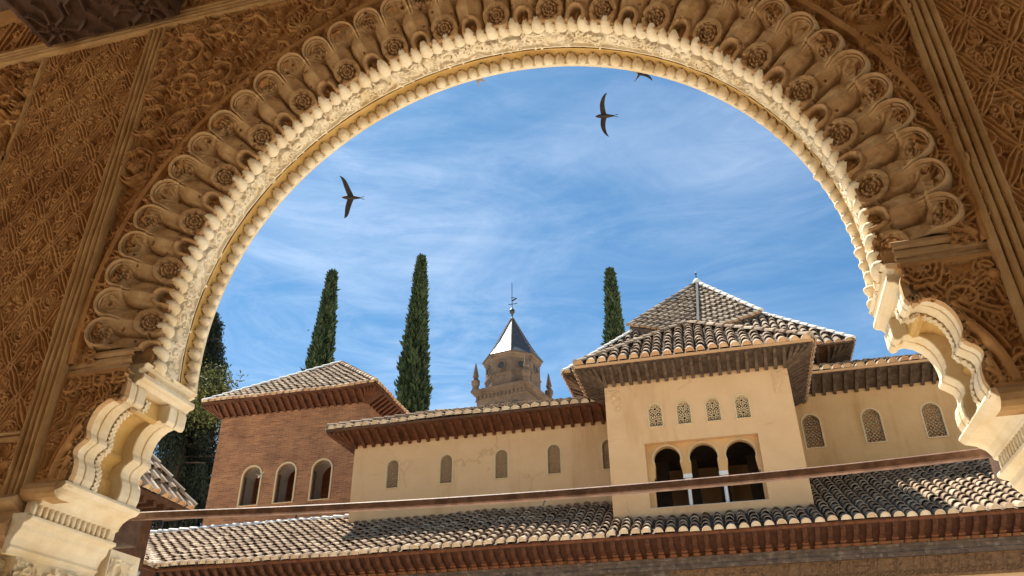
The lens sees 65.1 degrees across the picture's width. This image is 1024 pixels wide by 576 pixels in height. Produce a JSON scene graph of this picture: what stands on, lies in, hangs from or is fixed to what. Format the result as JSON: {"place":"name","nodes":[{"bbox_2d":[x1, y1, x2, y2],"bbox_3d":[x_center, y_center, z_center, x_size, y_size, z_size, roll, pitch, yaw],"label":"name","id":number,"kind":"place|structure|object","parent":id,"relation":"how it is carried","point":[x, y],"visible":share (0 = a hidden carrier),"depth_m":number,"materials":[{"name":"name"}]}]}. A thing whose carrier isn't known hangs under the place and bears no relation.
{"place":"outdoors","nodes":[
{"label":"outdoors","id":0,"kind":"place"},
{"bbox_2d":[0,0,9,11],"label":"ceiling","id":1,"kind":"structure","parent":0,"point":[3,7],"depth_m":6.01,"materials":[{"name":"brown wood"}]},
{"bbox_2d":[113,454,197,575],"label":"side pavilion","id":2,"kind":"structure","parent":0,"point":[161,488],"depth_m":14.19,"materials":[{"name":"tile"}]},
{"bbox_2d":[139,458,1023,575],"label":"court gallery","id":3,"kind":"object","parent":2,"relation":"attached to","point":[962,500],"visible":0.82,"depth_m":17.12,"materials":[{"name":"tile"}]},
{"bbox_2d":[325,396,612,575],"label":"ochre wing","id":4,"kind":"structure","parent":3,"relation":"on","point":[533,445],"depth_m":21.53,"materials":[{"name":"beige paint"}]},
{"bbox_2d":[384,459,399,489],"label":"window","id":5,"kind":"structure","parent":4,"relation":"in","point":[388,470],"depth_m":22.02,"materials":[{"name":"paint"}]},
{"bbox_2d":[438,454,453,484],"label":"window","id":6,"kind":"structure","parent":4,"relation":"in","point":[441,470],"depth_m":21.70,"materials":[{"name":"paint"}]},
{"bbox_2d":[494,448,508,479],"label":"window","id":7,"kind":"structure","parent":4,"relation":"in","point":[496,454],"depth_m":21.36,"materials":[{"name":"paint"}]},
{"bbox_2d":[546,443,561,474],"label":"window","id":8,"kind":"structure","parent":4,"relation":"in","point":[548,458],"depth_m":21.06,"materials":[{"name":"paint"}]},
{"bbox_2d":[600,438,609,470],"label":"window","id":9,"kind":"structure","parent":4,"relation":"in","point":[602,446],"depth_m":20.77,"materials":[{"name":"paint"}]},
{"bbox_2d":[570,320,822,559],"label":"lookout pavilion","id":10,"kind":"structure","parent":3,"relation":"on","point":[688,400],"depth_m":18.87,"materials":[{"name":"paint"}]},
{"bbox_2d":[647,402,664,427],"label":"window","id":11,"kind":"structure","parent":10,"relation":"in","point":[650,425],"depth_m":19.04,"materials":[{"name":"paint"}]},
{"bbox_2d":[675,400,692,425],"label":"window","id":12,"kind":"structure","parent":10,"relation":"in","point":[678,417],"depth_m":18.89,"materials":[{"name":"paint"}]},
{"bbox_2d":[704,396,722,422],"bbox_3d":[4.705,2.847,18.746,0.370,0.630,0.109,-8,-31,12],"label":"window","id":13,"kind":"structure","parent":10,"relation":"in","point":[711,398],"depth_m":18.75,"materials":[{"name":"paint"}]},
{"bbox_2d":[733,393,752,419],"bbox_3d":[5.351,2.756,18.602,0.370,0.630,0.109,-8,-31,12],"label":"window","id":14,"kind":"structure","parent":10,"relation":"in","point":[740,395],"depth_m":18.61,"materials":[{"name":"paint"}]},
{"bbox_2d":[795,353,1023,547],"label":"wing","id":15,"kind":"structure","parent":3,"relation":"on","point":[878,408],"depth_m":21.02,"materials":[{"name":"beige paint"}]},
{"bbox_2d":[801,413,826,448],"bbox_3d":[7.983,3.806,21.284,0.520,0.975,0.110,-8,-31,12],"label":"window","id":16,"kind":"structure","parent":15,"relation":"in","point":[809,415],"depth_m":21.29,"materials":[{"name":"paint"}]},
{"bbox_2d":[860,408,887,443],"bbox_3d":[9.433,3.602,20.961,0.520,0.975,0.110,-8,-31,12],"label":"window","id":17,"kind":"structure","parent":15,"relation":"in","point":[880,422],"depth_m":20.96,"materials":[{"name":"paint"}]},
{"bbox_2d":[920,402,949,438],"bbox_3d":[10.850,3.402,20.645,0.520,0.975,0.110,-8,-31,12],"label":"window","id":18,"kind":"structure","parent":15,"relation":"in","point":[946,434],"depth_m":20.64,"materials":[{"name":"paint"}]},
{"bbox_2d":[202,361,408,525],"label":"brick tower","id":19,"kind":"structure","parent":0,"point":[274,430],"depth_m":26.94,"materials":[{"name":"brick"}]},
{"bbox_2d":[236,465,261,506],"bbox_3d":[-8.523,6.684,26.704,0.760,1.380,0.780,-8,-31,12],"label":"window","id":20,"kind":"structure","parent":19,"relation":"in","point":[248,486],"depth_m":26.72,"materials":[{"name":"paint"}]},
{"bbox_2d":[271,462,296,503],"bbox_3d":[-7.304,6.513,26.433,0.760,1.380,0.780,-8,-31,12],"label":"window","id":21,"kind":"structure","parent":19,"relation":"in","point":[287,470],"depth_m":26.45,"materials":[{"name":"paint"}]},
{"bbox_2d":[307,458,332,500],"bbox_3d":[-6.067,6.338,26.157,0.760,1.380,0.780,-8,-31,12],"label":"window","id":22,"kind":"structure","parent":19,"relation":"in","point":[323,466],"depth_m":26.17,"materials":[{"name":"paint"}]},
{"bbox_2d":[340,176,364,217],"bbox_3d":[-1.841,-1.014,9.082,0.324,0.472,0.135,12,-33,-20],"label":"swift","id":23,"kind":"object","parent":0,"point":[350,197],"visible":1,"depth_m":9.07,"materials":[{"name":"black"}]},
{"bbox_2d":[471,297,552,405],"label":"church tower","id":24,"kind":"structure","parent":0,"point":[512,362],"depth_m":78.00,"materials":[{"name":"stone"}]},
{"bbox_2d":[152,66,919,526],"label":"sky","id":25,"kind":"structure","parent":0,"point":[509,186],"materials":[{"name":"blue"}]},
{"bbox_2d":[595,93,617,136],"bbox_3d":[0.961,-1.753,8.170,0.181,0.419,0.195,-26,-39,36],"label":"swift","id":26,"kind":"object","parent":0,"point":[603,115],"visible":1,"depth_m":8.17,"materials":[{"name":"black"}]},
{"bbox_2d":[627,70,651,80],"bbox_3d":[1.498,-2.515,9.427,0.276,0.241,0.058,-8,-31,12],"label":"swift","id":27,"kind":"object","parent":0,"point":[643,74],"visible":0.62,"depth_m":9.41,"materials":[{"name":"black"}]},
{"bbox_2d":[560,272,855,468],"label":"hip roofed hall","id":28,"kind":"structure","parent":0,"point":[700,300],"depth_m":25.94,"materials":[{"name":"tile"}]},
{"label":"ground","id":29,"kind":"structure","parent":0,"visible":0},
{"bbox_2d":[151,312,247,575],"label":"trees","id":30,"kind":"object","parent":29,"relation":"on","point":[187,461],"visible":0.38,"depth_m":35.01,"materials":[{"name":"green plant"}]},
{"bbox_2d":[300,268,340,370],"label":"cypress tree","id":31,"kind":"object","parent":29,"relation":"on","point":[321,349],"visible":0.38,"depth_m":47.17,"materials":[{"name":"green plant"}]},
{"bbox_2d":[394,253,433,412],"bbox_3d":[-4.694,8.796,35.803,2.464,24.617,2.481,-8,-31,12],"label":"cypress tree","id":32,"kind":"object","parent":29,"relation":"on","point":[414,389],"visible":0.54,"depth_m":38.79,"materials":[{"name":"green plant"}]},
{"bbox_2d":[0,0,1023,575],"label":"arch wall","id":33,"kind":"structure","parent":29,"relation":"on","point":[154,174],"depth_m":4.02,"materials":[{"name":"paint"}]},
{"bbox_2d":[2,0,182,46],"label":"ceiling beam","id":34,"kind":"structure","parent":33,"relation":"attached to","point":[49,23],"depth_m":4.99,"materials":[{"name":"brown wood"}]},
{"bbox_2d":[112,448,1006,548],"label":"tie beam","id":35,"kind":"structure","parent":33,"relation":"attached to","point":[127,535],"depth_m":3.50,"materials":[{"name":"brown wood"}]},
{"bbox_2d":[601,267,625,344],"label":"cypress tree","id":36,"kind":"object","parent":29,"relation":"on","point":[613,323],"visible":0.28,"depth_m":50.84,"materials":[{"name":"green plant"}]}
]}

